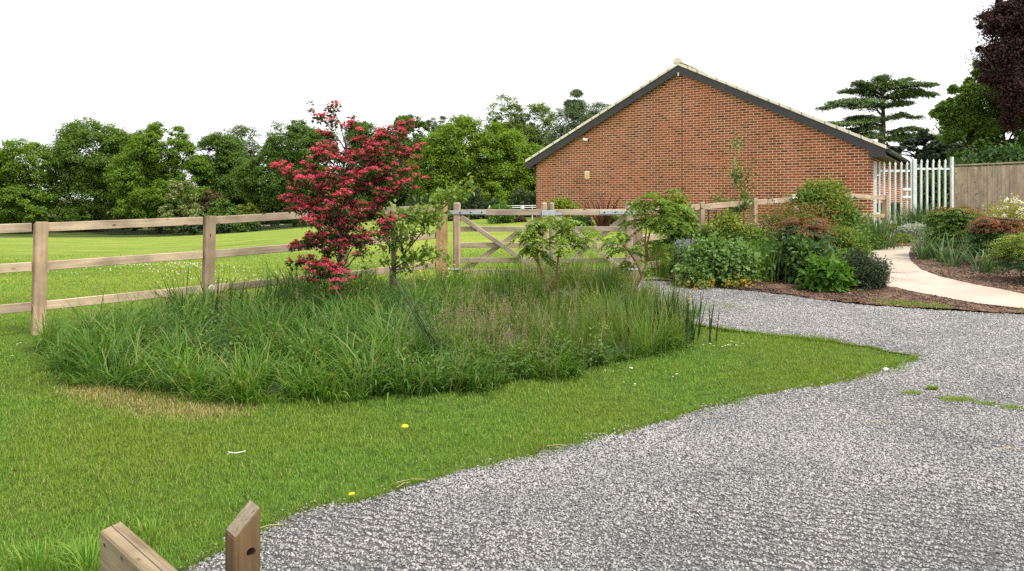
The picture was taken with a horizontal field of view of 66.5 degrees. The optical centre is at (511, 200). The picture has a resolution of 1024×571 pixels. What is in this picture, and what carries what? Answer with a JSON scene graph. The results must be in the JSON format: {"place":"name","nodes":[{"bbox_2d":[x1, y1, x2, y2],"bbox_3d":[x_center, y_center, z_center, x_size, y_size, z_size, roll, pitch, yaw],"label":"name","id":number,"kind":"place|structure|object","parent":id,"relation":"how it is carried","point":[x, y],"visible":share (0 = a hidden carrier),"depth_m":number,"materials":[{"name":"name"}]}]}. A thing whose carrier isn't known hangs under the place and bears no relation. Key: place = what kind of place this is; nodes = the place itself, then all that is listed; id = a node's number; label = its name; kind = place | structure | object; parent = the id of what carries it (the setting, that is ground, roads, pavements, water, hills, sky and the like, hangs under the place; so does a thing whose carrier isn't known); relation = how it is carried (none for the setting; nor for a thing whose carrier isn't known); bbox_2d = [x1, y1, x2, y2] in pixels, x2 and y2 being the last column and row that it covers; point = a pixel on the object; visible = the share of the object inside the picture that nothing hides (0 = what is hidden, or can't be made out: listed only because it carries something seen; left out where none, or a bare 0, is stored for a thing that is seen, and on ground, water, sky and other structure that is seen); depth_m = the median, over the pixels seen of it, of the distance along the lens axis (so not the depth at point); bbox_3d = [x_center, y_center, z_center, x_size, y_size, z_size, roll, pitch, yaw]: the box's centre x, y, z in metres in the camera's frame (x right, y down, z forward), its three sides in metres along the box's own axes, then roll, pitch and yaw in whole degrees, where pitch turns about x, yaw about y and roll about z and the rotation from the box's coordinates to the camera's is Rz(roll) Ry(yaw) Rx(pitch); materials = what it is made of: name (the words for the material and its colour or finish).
{"place":"outdoors","nodes":[
{"label":"outdoors","id":0,"kind":"place"},
{"bbox_2d":[115,289,662,395],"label":"soil","id":1,"kind":"structure","parent":0,"point":[274,389],"depth_m":7.51,"materials":[{"name":"brown soil"}]},
{"bbox_2d":[179,264,335,333],"bbox_3d":[-2.799,1.084,8.595,1.815,0.792,0.794,0,0,-5],"label":"rush clump","id":2,"kind":"object","parent":1,"relation":"on","point":[216,307],"visible":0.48,"depth_m":8.47,"materials":[{"name":"green plant"}]},
{"bbox_2d":[239,264,333,324],"bbox_3d":[-2.356,1.079,8.517,0.831,0.802,0.870,0,0,19],"label":"rush clump","id":3,"kind":"object","parent":1,"relation":"on","point":[321,306],"visible":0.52,"depth_m":8.54,"materials":[{"name":"green plant"}]},
{"bbox_2d":[268,100,429,306],"bbox_3d":[-1.992,0.103,9.249,1.831,2.622,1.147,0,0,25],"label":"hawthorn tree","id":4,"kind":"object","parent":1,"relation":"on","point":[338,229],"visible":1,"depth_m":9.23,"materials":[{"name":"red plant"}]},
{"bbox_2d":[343,230,381,297],"bbox_3d":[-1.850,0.908,9.588,0.686,1.088,0.374,0,0,40],"label":"seedling tree","id":5,"kind":"object","parent":1,"relation":"on","point":[366,272],"visible":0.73,"depth_m":9.52,"materials":[{"name":"green plant"}]},
{"bbox_2d":[68,242,691,387],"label":"seed heads","id":6,"kind":"object","parent":1,"relation":"on","point":[491,322],"visible":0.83,"depth_m":7.76,"materials":[{"name":"plant"}]},
{"bbox_2d":[388,204,396,303],"bbox_3d":[-1.554,0.799,10.143,0.119,1.504,0.082,0,0,-22],"label":"tree stake","id":7,"kind":"object","parent":1,"relation":"on","point":[393,255],"visible":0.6,"depth_m":10.12,"materials":[{"name":"brown wood"}]},
{"bbox_2d":[370,259,454,368],"bbox_3d":[-0.850,0.977,6.943,0.888,1.122,0.465,0,0,0],"label":"rush clump","id":8,"kind":"object","parent":1,"relation":"on","point":[422,327],"visible":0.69,"depth_m":6.89,"materials":[{"name":"green plant"}]},
{"bbox_2d":[370,172,476,297],"bbox_3d":[-1.179,0.521,10.106,1.378,1.780,0.884,0,0,-10],"label":"apple tree","id":9,"kind":"object","parent":1,"relation":"on","point":[450,196],"visible":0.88,"depth_m":10.00,"materials":[{"name":"green plant"}]},
{"bbox_2d":[293,337,611,388],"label":"clover leaves","id":10,"kind":"object","parent":1,"relation":"on","point":[520,361],"visible":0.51,"depth_m":6.75,"materials":[{"name":"green plant"}]},
{"bbox_2d":[473,264,538,320],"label":"rush clump","id":11,"kind":"object","parent":1,"relation":"on","point":[513,291],"visible":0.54,"depth_m":9.07,"materials":[{"name":"green plant"}]},
{"bbox_2d":[499,215,607,304],"bbox_3d":[0.532,0.809,9.657,1.172,1.276,1.089,0,0,20],"label":"sumac tree","id":12,"kind":"object","parent":1,"relation":"on","point":[567,224],"visible":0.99,"depth_m":9.49,"materials":[{"name":"green plant"}]},
{"bbox_2d":[598,188,699,303],"bbox_3d":[1.692,0.638,9.964,1.307,1.583,0.999,0,0,0],"label":"sumac tree","id":13,"kind":"object","parent":1,"relation":"on","point":[663,205],"visible":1,"depth_m":9.87,"materials":[{"name":"green plant"}]},
{"bbox_2d":[605,278,719,348],"bbox_3d":[1.585,1.141,8.178,1.209,0.710,0.854,0,0,0],"label":"rush clump","id":14,"kind":"object","parent":1,"relation":"on","point":[688,327],"visible":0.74,"depth_m":8.09,"materials":[{"name":"green plant"}]},
{"bbox_2d":[0,0,1013,198],"label":"sky","id":15,"kind":"structure","parent":0,"point":[201,66],"materials":[{"name":"white"}]},
{"bbox_2d":[0,199,1023,570],"bbox_3d":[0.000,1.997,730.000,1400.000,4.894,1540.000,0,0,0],"label":"ground","id":16,"kind":"structure","parent":0,"point":[106,243],"depth_m":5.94,"materials":[{"name":"green plant"}]},
{"bbox_2d":[0,137,64,232],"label":"oak tree","id":17,"kind":"object","parent":16,"relation":"on","point":[21,199],"visible":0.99,"depth_m":102.07,"materials":[{"name":"green plant"}]},
{"bbox_2d":[0,524,87,570],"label":"grass tuft","id":18,"kind":"object","parent":16,"relation":"on","point":[38,556],"visible":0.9,"depth_m":3.31,"materials":[{"name":"green plant"}]},
{"bbox_2d":[38,116,136,230],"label":"ash tree","id":19,"kind":"object","parent":16,"relation":"on","point":[83,177],"visible":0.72,"depth_m":105.26,"materials":[{"name":"green plant"}]},
{"bbox_2d":[41,514,149,570],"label":"grass tuft","id":20,"kind":"object","parent":16,"relation":"on","point":[87,557],"visible":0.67,"depth_m":3.29,"materials":[{"name":"green plant"}]},
{"bbox_2d":[100,522,177,570],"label":"timber sleeper","id":21,"kind":"object","parent":16,"relation":"on","point":[123,547],"visible":1,"depth_m":2.89,"materials":[{"name":"wood"}]},
{"bbox_2d":[129,511,177,544],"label":"grass tuft","id":22,"kind":"object","parent":16,"relation":"on","point":[150,526],"visible":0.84,"depth_m":3.63,"materials":[{"name":"green plant"}]},
{"bbox_2d":[101,119,212,232],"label":"oak tree","id":23,"kind":"object","parent":16,"relation":"on","point":[141,194],"visible":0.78,"depth_m":100.75,"materials":[{"name":"green plant"}]},
{"bbox_2d":[157,179,204,234],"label":"shrub","id":24,"kind":"object","parent":16,"relation":"on","point":[188,208],"visible":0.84,"depth_m":96.16,"materials":[{"name":"green plant"}]},
{"bbox_2d":[176,225,202,234],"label":"shrub","id":25,"kind":"object","parent":16,"relation":"on","point":[196,229],"visible":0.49,"depth_m":93.31,"materials":[{"name":"green plant"}]},
{"bbox_2d":[0,201,398,230],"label":"woodland undergrowth","id":26,"kind":"object","parent":16,"relation":"on","point":[116,218],"visible":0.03,"depth_m":111.58,"materials":[{"name":"green plant"}]},
{"bbox_2d":[197,189,227,213],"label":"shrub","id":27,"kind":"object","parent":16,"relation":"on","point":[204,204],"visible":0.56,"depth_m":98.24,"materials":[{"name":"green plant"}]},
{"bbox_2d":[202,197,238,225],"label":"shrub","id":28,"kind":"object","parent":16,"relation":"on","point":[216,211],"visible":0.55,"depth_m":94.51,"materials":[{"name":"green plant"}]},
{"bbox_2d":[188,129,258,228],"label":"sycamore tree","id":29,"kind":"object","parent":16,"relation":"on","point":[222,181],"visible":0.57,"depth_m":104.98,"materials":[{"name":"green plant"}]},
{"bbox_2d":[0,200,447,334],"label":"post and rail fence","id":30,"kind":"object","parent":16,"relation":"on","point":[39,265],"visible":0.56,"depth_m":9.17,"materials":[{"name":"brown wood"}]},
{"bbox_2d":[448,202,561,278],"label":"field gate","id":31,"kind":"structure","parent":30,"relation":"attached to","point":[457,212],"depth_m":11.57,"materials":[{"name":"wood"}]},
{"bbox_2d":[214,123,265,162],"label":"ash tree","id":32,"kind":"object","parent":16,"relation":"on","point":[252,143],"visible":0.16,"depth_m":117.02,"materials":[{"name":"green plant"}]},
{"bbox_2d":[225,500,259,570],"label":"timber bollard","id":33,"kind":"object","parent":16,"relation":"on","point":[242,542],"visible":1,"depth_m":2.73,"materials":[{"name":"brown wood"}]},
{"bbox_2d":[230,222,259,232],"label":"shrub","id":34,"kind":"object","parent":16,"relation":"on","point":[244,227],"visible":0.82,"depth_m":92.16,"materials":[{"name":"green plant"}]},
{"bbox_2d":[236,202,260,214],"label":"shrub","id":35,"kind":"object","parent":16,"relation":"on","point":[250,208],"visible":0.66,"depth_m":96.58,"materials":[{"name":"green plant"}]},
{"bbox_2d":[48,259,448,282],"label":"clover flowers","id":36,"kind":"object","parent":16,"relation":"on","point":[200,268],"visible":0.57,"depth_m":12.94,"materials":[{"name":"white plant"}]},
{"bbox_2d":[230,117,355,226],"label":"oak tree","id":37,"kind":"object","parent":16,"relation":"on","point":[252,178],"visible":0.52,"depth_m":97.78,"materials":[{"name":"green plant"}]},
{"bbox_2d":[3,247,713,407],"bbox_3d":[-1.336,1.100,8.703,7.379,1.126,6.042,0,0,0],"label":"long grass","id":38,"kind":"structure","parent":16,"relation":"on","point":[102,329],"depth_m":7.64,"materials":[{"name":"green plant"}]},
{"bbox_2d":[30,259,703,397],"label":"dead grass","id":39,"kind":"structure","parent":16,"relation":"on","point":[344,334],"depth_m":7.34,"materials":[{"name":"plant"}]},
{"bbox_2d":[319,113,430,219],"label":"oak tree","id":40,"kind":"object","parent":16,"relation":"on","point":[368,195],"visible":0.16,"depth_m":100.12,"materials":[{"name":"green plant"}]},
{"bbox_2d":[426,115,451,169],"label":"birch tree","id":41,"kind":"object","parent":16,"relation":"on","point":[430,124],"visible":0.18,"depth_m":134.09,"materials":[{"name":"green plant"}]},
{"bbox_2d":[0,249,905,570],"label":"dry grass","id":42,"kind":"structure","parent":16,"relation":"on","point":[158,407],"depth_m":5.82,"materials":[{"name":"beige plant"}]},
{"bbox_2d":[399,112,535,206],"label":"oak tree","id":43,"kind":"object","parent":16,"relation":"on","point":[445,156],"visible":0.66,"depth_m":92.59,"materials":[{"name":"green plant"}]},
{"bbox_2d":[405,185,535,224],"bbox_3d":[-1.619,0.359,31.601,5.702,1.950,1.468,0,0,0],"label":"hedge","id":44,"kind":"object","parent":16,"relation":"on","point":[473,201],"visible":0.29,"depth_m":31.18,"materials":[{"name":"green plant"}]},
{"bbox_2d":[486,203,516,223],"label":"shrub","id":45,"kind":"object","parent":16,"relation":"on","point":[504,218],"visible":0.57,"depth_m":24.27,"materials":[{"name":"green plant"}]},
{"bbox_2d":[483,93,559,162],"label":"lime tree","id":46,"kind":"object","parent":16,"relation":"on","point":[531,131],"visible":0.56,"depth_m":118.37,"materials":[{"name":"green plant"}]},
{"bbox_2d":[514,143,544,191],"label":"oak tree","id":47,"kind":"object","parent":16,"relation":"on","point":[533,149],"visible":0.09,"depth_m":94.61,"materials":[{"name":"green plant"}]},
{"bbox_2d":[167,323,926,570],"bbox_3d":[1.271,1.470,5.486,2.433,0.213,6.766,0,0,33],"label":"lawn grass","id":48,"kind":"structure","parent":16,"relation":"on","point":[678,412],"depth_m":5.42,"materials":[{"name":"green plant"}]},
{"bbox_2d":[541,196,585,222],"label":"shrub","id":49,"kind":"object","parent":16,"relation":"on","point":[560,203],"visible":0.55,"depth_m":23.25,"materials":[{"name":"green plant"}]},
{"bbox_2d":[541,88,596,146],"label":"birch tree","id":50,"kind":"object","parent":16,"relation":"on","point":[574,110],"visible":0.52,"depth_m":110.87,"materials":[{"name":"green plant"}]},
{"bbox_2d":[566,215,595,225],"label":"shrub","id":51,"kind":"object","parent":16,"relation":"on","point":[586,220],"visible":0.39,"depth_m":21.33,"materials":[{"name":"green plant"}]},
{"bbox_2d":[580,100,611,124],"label":"birch tree","id":52,"kind":"object","parent":16,"relation":"on","point":[598,105],"visible":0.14,"depth_m":120.92,"materials":[{"name":"green plant"}]},
{"bbox_2d":[577,195,621,225],"bbox_3d":[2.466,0.270,20.545,1.724,1.021,1.420,0,0,-18],"label":"phormium","id":53,"kind":"object","parent":16,"relation":"on","point":[601,220],"visible":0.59,"depth_m":20.32,"materials":[{"name":"brown plant"}]},
{"bbox_2d":[615,238,682,279],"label":"shrub","id":54,"kind":"object","parent":16,"relation":"on","point":[659,269],"visible":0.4,"depth_m":11.95,"materials":[{"name":"green plant"}]},
{"bbox_2d":[525,57,930,225],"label":"brick building","id":55,"kind":"structure","parent":16,"relation":"on","point":[676,123],"depth_m":24.19,"materials":[{"name":"brown brick"}]},
{"bbox_2d":[873,161,911,225],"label":"palisade gate","id":56,"kind":"structure","parent":55,"relation":"attached to","point":[889,171],"depth_m":21.49,"materials":[{"name":"metal"}]},
{"bbox_2d":[631,192,888,281],"bbox_3d":[5.328,0.660,15.310,0.391,1.692,10.237,0,0,45],"label":"post and rail fence","id":57,"kind":"object","parent":16,"relation":"on","point":[639,235],"visible":0.21,"depth_m":13.92,"materials":[{"name":"beige wood"}]},
{"bbox_2d":[549,202,637,275],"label":"field gate","id":58,"kind":"structure","parent":57,"relation":"attached to","point":[613,227],"depth_m":11.57,"materials":[{"name":"wood"}]},
{"bbox_2d":[664,237,1023,312],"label":"bark mulch","id":59,"kind":"object","parent":16,"relation":"on","point":[829,294],"visible":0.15,"depth_m":10.50,"materials":[{"name":"brown wood"}]},
{"bbox_2d":[648,186,704,260],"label":"climbing shrub","id":60,"kind":"object","parent":59,"relation":"on","point":[680,199],"visible":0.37,"depth_m":12.50,"materials":[{"name":"green plant"}]},
{"bbox_2d":[664,238,693,275],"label":"flowering perennial","id":61,"kind":"object","parent":59,"relation":"on","point":[681,251],"visible":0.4,"depth_m":12.02,"materials":[{"name":"green plant"}]},
{"bbox_2d":[671,262,717,289],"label":"mound plant","id":62,"kind":"object","parent":59,"relation":"on","point":[697,279],"visible":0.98,"depth_m":11.07,"materials":[{"name":"green plant"}]},
{"bbox_2d":[646,279,780,292],"bbox_3d":[2.855,1.230,11.187,1.917,0.128,0.108,0,0,27],"label":"edging strip","id":63,"kind":"object","parent":59,"relation":"on","point":[720,286],"visible":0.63,"depth_m":11.03,"materials":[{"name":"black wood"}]},
{"bbox_2d":[678,224,770,288],"bbox_3d":[3.115,0.830,11.523,1.349,0.944,1.257,0,0,0],"label":"geranium mound","id":64,"kind":"object","parent":59,"relation":"on","point":[727,261],"visible":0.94,"depth_m":11.23,"materials":[{"name":"green plant"}]},
{"bbox_2d":[696,205,757,245],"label":"golden shrub","id":65,"kind":"object","parent":59,"relation":"on","point":[725,225],"visible":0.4,"depth_m":12.80,"materials":[{"name":"green plant"}]},
{"bbox_2d":[708,128,763,227],"bbox_3d":[4.019,-0.082,14.148,1.030,2.485,0.769,0,0,0],"label":"young tree","id":66,"kind":"object","parent":59,"relation":"on","point":[736,176],"visible":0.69,"depth_m":14.17,"materials":[{"name":"green plant"}]},
{"bbox_2d":[734,222,786,252],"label":"leafy perennial","id":67,"kind":"object","parent":59,"relation":"on","point":[760,239],"visible":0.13,"depth_m":12.72,"materials":[{"name":"green plant"}]},
{"bbox_2d":[743,236,789,283],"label":"grass tuft","id":68,"kind":"object","parent":59,"relation":"on","point":[766,271],"visible":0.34,"depth_m":11.47,"materials":[{"name":"green plant"}]},
{"bbox_2d":[735,186,858,251],"bbox_3d":[4.830,0.467,13.579,1.923,1.421,1.919,0,0,41],"label":"bronze shrub","id":69,"kind":"object","parent":59,"relation":"on","point":[775,217],"visible":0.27,"depth_m":13.43,"materials":[{"name":"brown plant"}]},
{"bbox_2d":[760,227,836,282],"bbox_3d":[4.221,0.873,11.595,1.108,0.955,1.060,0,0,24],"label":"dark leaved shrub","id":70,"kind":"object","parent":59,"relation":"on","point":[794,249],"visible":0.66,"depth_m":11.38,"materials":[{"name":"green plant"}]},
{"bbox_2d":[773,217,848,258],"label":"nandina shrub","id":71,"kind":"object","parent":59,"relation":"on","point":[795,224],"visible":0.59,"depth_m":12.64,"materials":[{"name":"red plant"}]},
{"bbox_2d":[770,245,854,261],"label":"ground cover","id":72,"kind":"object","parent":59,"relation":"on","point":[840,254],"visible":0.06,"depth_m":13.09,"materials":[{"name":"plant"}]},
{"bbox_2d":[774,173,880,254],"bbox_3d":[6.149,0.313,15.367,2.077,1.698,1.930,0,0,0],"label":"viburnum shrub","id":73,"kind":"object","parent":59,"relation":"on","point":[813,194],"visible":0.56,"depth_m":15.04,"materials":[{"name":"green plant"}]},
{"bbox_2d":[794,250,861,292],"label":"hosta plant","id":74,"kind":"object","parent":59,"relation":"on","point":[826,274],"visible":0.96,"depth_m":10.77,"materials":[{"name":"green plant"}]},
{"bbox_2d":[826,221,880,259],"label":"leafy perennial","id":75,"kind":"object","parent":59,"relation":"on","point":[848,241],"visible":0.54,"depth_m":13.67,"materials":[{"name":"green plant"}]},
{"bbox_2d":[840,252,896,290],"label":"yew bush","id":76,"kind":"object","parent":59,"relation":"on","point":[868,271],"visible":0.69,"depth_m":10.97,"materials":[{"name":"green plant"}]},
{"bbox_2d":[861,211,904,249],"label":"iris clump","id":77,"kind":"object","parent":59,"relation":"on","point":[877,228],"visible":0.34,"depth_m":16.33,"materials":[{"name":"green plant"}]},
{"bbox_2d":[868,298,1022,312],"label":"border grass","id":78,"kind":"structure","parent":59,"relation":"on","point":[911,302],"depth_m":9.97,"materials":[{"name":"plant"}]},
{"bbox_2d":[862,231,886,249],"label":"green plant","id":79,"kind":"object","parent":16,"relation":"on","point":[878,243],"visible":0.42,"depth_m":16.06,"materials":[{"name":"green plant"}]},
{"bbox_2d":[815,71,942,143],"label":"cedar tree","id":80,"kind":"object","parent":16,"relation":"on","point":[904,89],"visible":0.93,"depth_m":61.03,"materials":[{"name":"green plant"}]},
{"bbox_2d":[884,128,975,174],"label":"yew tree","id":81,"kind":"object","parent":16,"relation":"on","point":[931,150],"visible":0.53,"depth_m":51.25,"materials":[{"name":"green plant"}]},
{"bbox_2d":[912,157,953,214],"bbox_3d":[11.588,-0.120,21.515,1.116,2.140,0.090,0,0,0],"label":"palisade fence","id":82,"kind":"object","parent":16,"relation":"on","point":[914,179],"visible":0.62,"depth_m":21.49,"materials":[{"name":"metal"}]},
{"bbox_2d":[917,165,954,213],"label":"laurel shrub","id":83,"kind":"object","parent":16,"relation":"on","point":[936,190],"visible":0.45,"depth_m":26.72,"materials":[{"name":"green plant"}]},
{"bbox_2d":[889,228,1023,293],"bbox_3d":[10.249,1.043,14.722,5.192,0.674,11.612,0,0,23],"label":"bark mulch","id":84,"kind":"object","parent":16,"relation":"on","point":[964,267],"visible":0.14,"depth_m":12.16,"materials":[{"name":"brown wood"}]},
{"bbox_2d":[890,221,932,239],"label":"silver plant","id":85,"kind":"object","parent":84,"relation":"on","point":[908,227],"visible":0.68,"depth_m":18.23,"materials":[{"name":"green plant"}]},
{"bbox_2d":[875,199,952,234],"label":"dark grass","id":86,"kind":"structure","parent":84,"relation":"on","point":[913,216],"depth_m":19.25,"materials":[{"name":"green plant"}]},
{"bbox_2d":[894,223,949,259],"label":"strap leaf plant","id":87,"kind":"object","parent":84,"relation":"on","point":[921,251],"visible":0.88,"depth_m":14.05,"materials":[{"name":"green plant"}]},
{"bbox_2d":[916,220,966,262],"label":"strap leaf plant","id":88,"kind":"object","parent":84,"relation":"on","point":[939,256],"visible":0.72,"depth_m":13.59,"materials":[{"name":"green plant"}]},
{"bbox_2d":[914,206,982,255],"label":"nandina shrub","id":89,"kind":"object","parent":84,"relation":"on","point":[953,219],"visible":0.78,"depth_m":14.36,"materials":[{"name":"green plant"}]},
{"bbox_2d":[930,229,978,266],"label":"strap leaf plant","id":90,"kind":"object","parent":84,"relation":"on","point":[954,262],"visible":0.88,"depth_m":13.05,"materials":[{"name":"green plant"}]},
{"bbox_2d":[959,238,1002,272],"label":"strap leaf plant","id":91,"kind":"object","parent":84,"relation":"on","point":[981,268],"visible":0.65,"depth_m":12.34,"materials":[{"name":"green plant"}]},
{"bbox_2d":[959,216,1023,264],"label":"nandina shrub","id":92,"kind":"object","parent":84,"relation":"on","point":[985,228],"visible":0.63,"depth_m":13.06,"materials":[{"name":"red plant"}]},
{"bbox_2d":[976,191,1023,256],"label":"golden shrub","id":93,"kind":"object","parent":84,"relation":"on","point":[1008,210],"visible":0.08,"depth_m":14.79,"materials":[{"name":"yellow plant"}]},
{"bbox_2d":[981,232,1023,282],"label":"juniper bush","id":94,"kind":"object","parent":84,"relation":"on","point":[1009,240],"visible":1,"depth_m":11.34,"materials":[{"name":"green plant"}]},
{"bbox_2d":[927,59,1023,161],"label":"maple tree","id":95,"kind":"object","parent":16,"relation":"on","point":[967,115],"visible":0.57,"depth_m":41.26,"materials":[{"name":"green plant"}]},
{"bbox_2d":[943,135,1023,170],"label":"laurel hedge","id":96,"kind":"object","parent":16,"relation":"on","point":[997,155],"visible":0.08,"depth_m":29.67,"materials":[{"name":"green plant"}]},
{"bbox_2d":[953,162,1023,216],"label":"board fence","id":97,"kind":"object","parent":16,"relation":"on","point":[982,185],"visible":0.65,"depth_m":19.64,"materials":[{"name":"beige wood"}]},
{"bbox_2d":[958,0,1023,131],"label":"copper beech","id":98,"kind":"object","parent":16,"relation":"on","point":[1002,22],"visible":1,"depth_m":37.50,"materials":[{"name":"purple plant"}]},
{"bbox_2d":[185,277,1023,570],"bbox_3d":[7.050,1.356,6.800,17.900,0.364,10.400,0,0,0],"label":"driveway","id":99,"kind":"structure","parent":0,"point":[502,567],"depth_m":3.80,"materials":[{"name":"grey gravel"}]},
{"bbox_2d":[181,359,904,570],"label":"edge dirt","id":100,"kind":"structure","parent":99,"relation":"on","point":[708,406],"depth_m":4.71,"materials":[{"name":"brown soil"}]},
{"bbox_2d":[180,355,928,570],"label":"stray chips","id":101,"kind":"object","parent":99,"relation":"on","point":[788,390],"visible":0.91,"depth_m":5.02,"materials":[{"name":"grey gravel"}]},
{"bbox_2d":[937,394,975,401],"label":"grass tuft","id":102,"kind":"object","parent":99,"relation":"on","point":[953,398],"visible":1,"depth_m":5.97,"materials":[{"name":"green plant"}]},
{"bbox_2d":[869,246,1023,307],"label":"path","id":103,"kind":"structure","parent":0,"point":[909,275],"depth_m":11.15,"materials":[{"name":"concrete"}]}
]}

